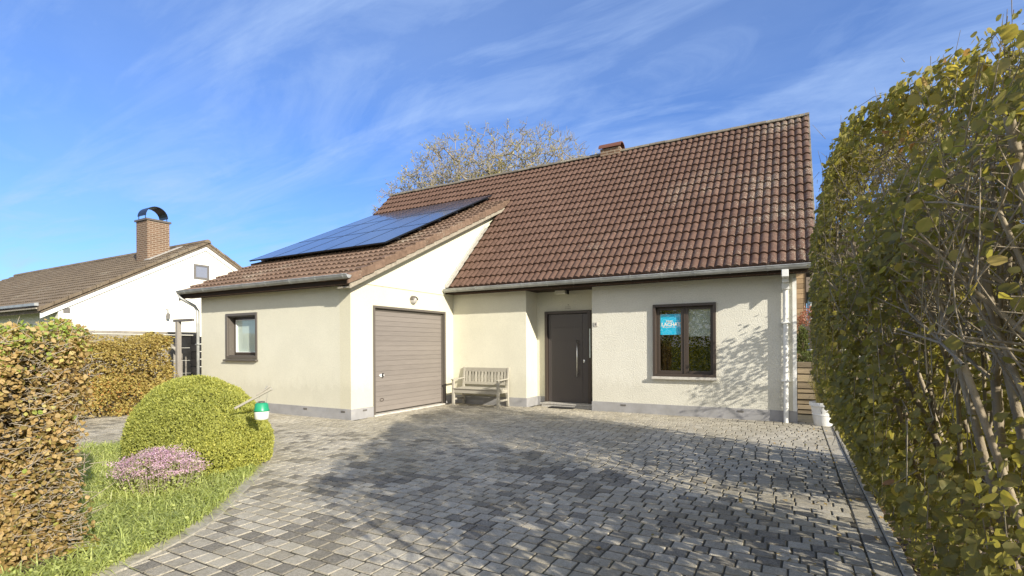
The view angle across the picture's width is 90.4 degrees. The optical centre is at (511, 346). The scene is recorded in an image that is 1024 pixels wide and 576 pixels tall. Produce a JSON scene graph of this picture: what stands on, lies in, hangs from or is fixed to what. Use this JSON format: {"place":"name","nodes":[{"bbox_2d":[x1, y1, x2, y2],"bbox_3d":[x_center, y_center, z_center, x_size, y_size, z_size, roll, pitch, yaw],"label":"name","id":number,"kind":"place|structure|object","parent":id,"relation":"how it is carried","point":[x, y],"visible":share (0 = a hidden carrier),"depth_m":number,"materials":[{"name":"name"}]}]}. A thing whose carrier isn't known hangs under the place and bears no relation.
{"place":"outdoors","nodes":[
{"label":"outdoors","id":0,"kind":"place"},
{"bbox_2d":[64,540,104,554],"bbox_3d":[-3.028,1.427,3.600,0.219,0.055,0.221,0,0,29],"label":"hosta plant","id":1,"kind":"object","parent":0,"point":[82,545],"visible":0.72,"depth_m":3.58,"materials":[{"name":"yellow plant"}]},
{"bbox_2d":[15,450,261,575],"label":"bed soil","id":2,"kind":"structure","parent":0,"point":[39,562],"depth_m":3.83,"materials":[{"name":"brown soil"}]},
{"bbox_2d":[0,316,114,574],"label":"beech hedge","id":3,"kind":"object","parent":2,"relation":"on","point":[39,391],"visible":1,"depth_m":3.42,"materials":[{"name":"brown plant"}]},
{"bbox_2d":[0,436,276,575],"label":"ground cover","id":4,"kind":"object","parent":2,"relation":"on","point":[163,529],"visible":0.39,"depth_m":4.29,"materials":[{"name":"green plant"}]},
{"bbox_2d":[104,445,211,498],"bbox_3d":[-3.522,1.252,5.080,0.998,0.513,0.888,0,0,29],"label":"flowering plant","id":5,"kind":"object","parent":2,"relation":"on","point":[156,466],"visible":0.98,"depth_m":4.95,"materials":[{"name":"pink plant"}]},
{"bbox_2d":[91,440,276,575],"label":"bed kerb","id":6,"kind":"structure","parent":2,"relation":"on","point":[193,530],"depth_m":3.97,"materials":[{"name":"concrete"}]},
{"bbox_2d":[119,374,274,475],"bbox_3d":[-4.128,0.941,6.700,1.679,1.152,2.986,0,0,-38],"label":"ball bush","id":7,"kind":"object","parent":2,"relation":"on","point":[214,427],"visible":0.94,"depth_m":6.01,"materials":[{"name":"green plant"}]},
{"bbox_2d":[234,386,271,408],"bbox_3d":[-3.007,0.598,5.900,0.439,0.271,0.038,0,0,1],"label":"wooden stake","id":8,"kind":"object","parent":7,"relation":"in","point":[261,393],"visible":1,"depth_m":5.89,"materials":[{"name":"brown wood"}]},
{"bbox_2d":[253,397,269,419],"bbox_3d":[-2.912,0.657,5.909,0.172,0.391,0.172,0,0,29],"label":"hanging lantern","id":9,"kind":"object","parent":8,"relation":"hanging from","point":[261,410],"visible":1,"depth_m":5.85,"materials":[{"name":"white plastic"}]},
{"bbox_2d":[65,403,871,575],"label":"driveway","id":10,"kind":"structure","parent":0,"point":[501,427],"depth_m":4.77,"materials":[{"name":"grey stone"}]},
{"bbox_2d":[451,367,509,408],"bbox_3d":[-0.763,0.980,12.237,1.335,0.924,0.574,0,0,29],"label":"garden bench","id":11,"kind":"object","parent":10,"relation":"on","point":[497,390],"visible":1,"depth_m":12.29,"materials":[{"name":"brown wood"}]},
{"bbox_2d":[548,406,575,408],"bbox_3d":[1.145,1.415,11.696,0.600,0.023,0.210,0,0,29],"label":"doormat","id":12,"kind":"object","parent":10,"relation":"on","point":[562,407],"visible":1,"depth_m":11.62,"materials":[{"name":"black rubber"}]},
{"bbox_2d":[81,402,902,575],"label":"driveway bedding","id":13,"kind":"object","parent":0,"point":[806,418],"visible":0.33,"depth_m":4.14,"materials":[{"name":"grey sand"}]},
{"bbox_2d":[173,319,193,377],"bbox_3d":[-8.198,0.402,12.690,0.850,2.155,0.100,0,0,29],"label":"post and beam","id":14,"kind":"object","parent":13,"relation":"on","point":[178,356],"visible":0.78,"depth_m":12.78,"materials":[{"name":"beige wood"}]},
{"bbox_2d":[190,335,201,375],"bbox_3d":[-8.133,0.574,14.037,2.460,1.810,0.120,0,0,29],"label":"wooden fence","id":15,"kind":"object","parent":13,"relation":"on","point":[193,354],"visible":0.17,"depth_m":14.50,"materials":[{"name":"black wood"}]},
{"bbox_2d":[797,362,1007,417],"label":"timber retaining wall","id":16,"kind":"structure","parent":13,"relation":"on","point":[805,391],"depth_m":10.42,"materials":[{"name":"brown wood"}]},
{"bbox_2d":[0,0,1023,316],"label":"sky","id":17,"kind":"structure","parent":0,"point":[258,128],"materials":[{"name":"blue"}]},
{"bbox_2d":[798,324,913,359],"bbox_3d":[8.330,-0.077,11.583,3.140,0.920,0.110,0,0,29],"label":"wooden fence","id":18,"kind":"object","parent":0,"point":[808,327],"visible":0.13,"depth_m":12.19,"materials":[{"name":"brown wood"}]},
{"bbox_2d":[871,437,1023,575],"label":"hedge soil","id":19,"kind":"structure","parent":0,"point":[902,545],"depth_m":3.67,"materials":[{"name":"brown soil"}]},
{"bbox_2d":[579,427,1023,575],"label":"fallen leaves","id":20,"kind":"object","parent":19,"relation":"on","point":[908,561],"visible":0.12,"depth_m":4.03,"materials":[{"name":"brown plant"}]},
{"bbox_2d":[804,0,1023,575],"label":"tall hedge","id":21,"kind":"object","parent":19,"relation":"on","point":[944,307],"visible":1,"depth_m":2.49,"materials":[{"name":"green plant"}]},
{"label":"ground","id":22,"kind":"structure","parent":0,"visible":0},
{"bbox_2d":[14,331,179,418],"bbox_3d":[-9.650,0.582,9.125,1.243,1.973,6.580,0,0,29],"label":"beech hedge","id":23,"kind":"object","parent":22,"relation":"on","point":[114,351],"visible":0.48,"depth_m":10.97,"materials":[{"name":"yellow plant"}]},
{"bbox_2d":[0,206,242,377],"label":"neighbour house","id":24,"kind":"structure","parent":22,"relation":"on","point":[146,281],"depth_m":18.49,"materials":[{"name":"white paint"}]},
{"bbox_2d":[194,264,208,279],"bbox_3d":[-11.970,-2.851,19.585,0.050,0.560,0.580,0,0,29],"label":"window","id":25,"kind":"structure","parent":24,"relation":"in","point":[200,271],"depth_m":19.58,"materials":[{"name":"grey glass"}]},
{"bbox_2d":[56,330,195,404],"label":"concrete garden wall","id":26,"kind":"structure","parent":22,"relation":"on","point":[186,351],"depth_m":14.13,"materials":[{"name":"white concrete"}]},
{"bbox_2d":[372,119,599,213],"bbox_3d":[-1.364,-5.492,30.090,16.540,13.867,10.166,0,0,29],"label":"autumn tree","id":27,"kind":"object","parent":22,"relation":"on","point":[489,169],"visible":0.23,"depth_m":27.69,"materials":[{"name":"yellow plant"}]},
{"bbox_2d":[176,112,817,422],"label":"house","id":28,"kind":"structure","parent":22,"relation":"on","point":[566,283],"depth_m":11.40,"materials":[{"name":"beige"}]},
{"bbox_2d":[223,312,257,360],"bbox_3d":[-6.167,-0.207,11.700,1.210,1.098,0.280,0,0,29],"label":"window","id":29,"kind":"structure","parent":28,"relation":"in","point":[241,343],"depth_m":11.87,"materials":[{"name":"brown"}]},
{"bbox_2d":[373,305,446,416],"bbox_3d":[-2.331,0.326,11.615,0.250,2.346,2.493,0,0,29],"label":"garage door","id":30,"kind":"structure","parent":28,"relation":"in","point":[409,345],"depth_m":11.53,"materials":[{"name":"brown metal"}]},
{"bbox_2d":[540,310,591,409],"bbox_3d":[1.364,0.307,11.945,1.382,2.285,0.435,0,0,29],"label":"front door","id":31,"kind":"structure","parent":28,"relation":"in","point":[568,334],"depth_m":12.04,"materials":[{"name":"brown"}]},
{"bbox_2d":[652,302,716,380],"bbox_3d":[3.506,-0.092,10.344,1.267,1.540,0.255,0,0,29],"label":"window","id":32,"kind":"structure","parent":28,"relation":"in","point":[697,319],"depth_m":10.35,"materials":[{"name":"brown"}]},
{"bbox_2d":[660,314,680,334],"bbox_3d":[3.294,-0.449,10.542,0.417,0.427,0.006,0,0,29],"label":"poster","id":33,"kind":"object","parent":32,"relation":"attached to","point":[670,324],"depth_m":10.54,"materials":[{"name":"blue paper"}]},
{"bbox_2d":[822,426,901,575],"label":"edging course","id":34,"kind":"object","parent":22,"relation":"on","point":[878,552],"visible":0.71,"depth_m":4.21,"materials":[{"name":"concrete"}]},
{"bbox_2d":[802,372,832,426],"bbox_3d":[5.543,0.912,9.001,0.810,0.991,0.838,0,0,1],"label":"plant pot","id":35,"kind":"object","parent":34,"relation":"on","point":[820,419],"visible":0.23,"depth_m":8.96,"materials":[{"name":"white plastic"}]},
{"bbox_2d":[832,425,915,575],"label":"kerb strip","id":36,"kind":"object","parent":22,"relation":"on","point":[900,558],"visible":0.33,"depth_m":3.91,"materials":[{"name":"concrete"}]},
{"bbox_2d":[806,239,1020,349],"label":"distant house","id":37,"kind":"structure","parent":22,"relation":"on","point":[807,289],"depth_m":21.74,"materials":[{"name":"brown paint"}]},
{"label":"raised garden","id":38,"kind":"structure","parent":0,"visible":0},
{"bbox_2d":[797,325,809,356],"bbox_3d":[6.947,-0.064,12.174,0.372,0.909,0.275,0,0,29],"label":"shrub","id":39,"kind":"object","parent":38,"relation":"on","point":[802,339],"visible":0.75,"depth_m":12.12,"materials":[{"name":"green plant"}]},
{"bbox_2d":[796,273,811,359],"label":"garden shed","id":40,"kind":"structure","parent":38,"relation":"on","point":[801,288],"depth_m":14.16,"materials":[{"name":"brown wood"}]},
{"bbox_2d":[797,303,811,331],"bbox_3d":[7.621,-0.610,13.127,0.808,1.035,0.756,0,0,-25],"label":"shrub","id":41,"kind":"object","parent":38,"relation":"on","point":[804,318],"visible":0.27,"depth_m":13.10,"materials":[{"name":"red plant"}]},
{"bbox_2d":[797,349,813,361],"bbox_3d":[6.416,0.258,10.881,0.672,0.409,0.687,0,0,29],"label":"shrub","id":42,"kind":"object","parent":38,"relation":"on","point":[806,356],"visible":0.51,"depth_m":10.81,"materials":[{"name":"green plant"}]}
]}

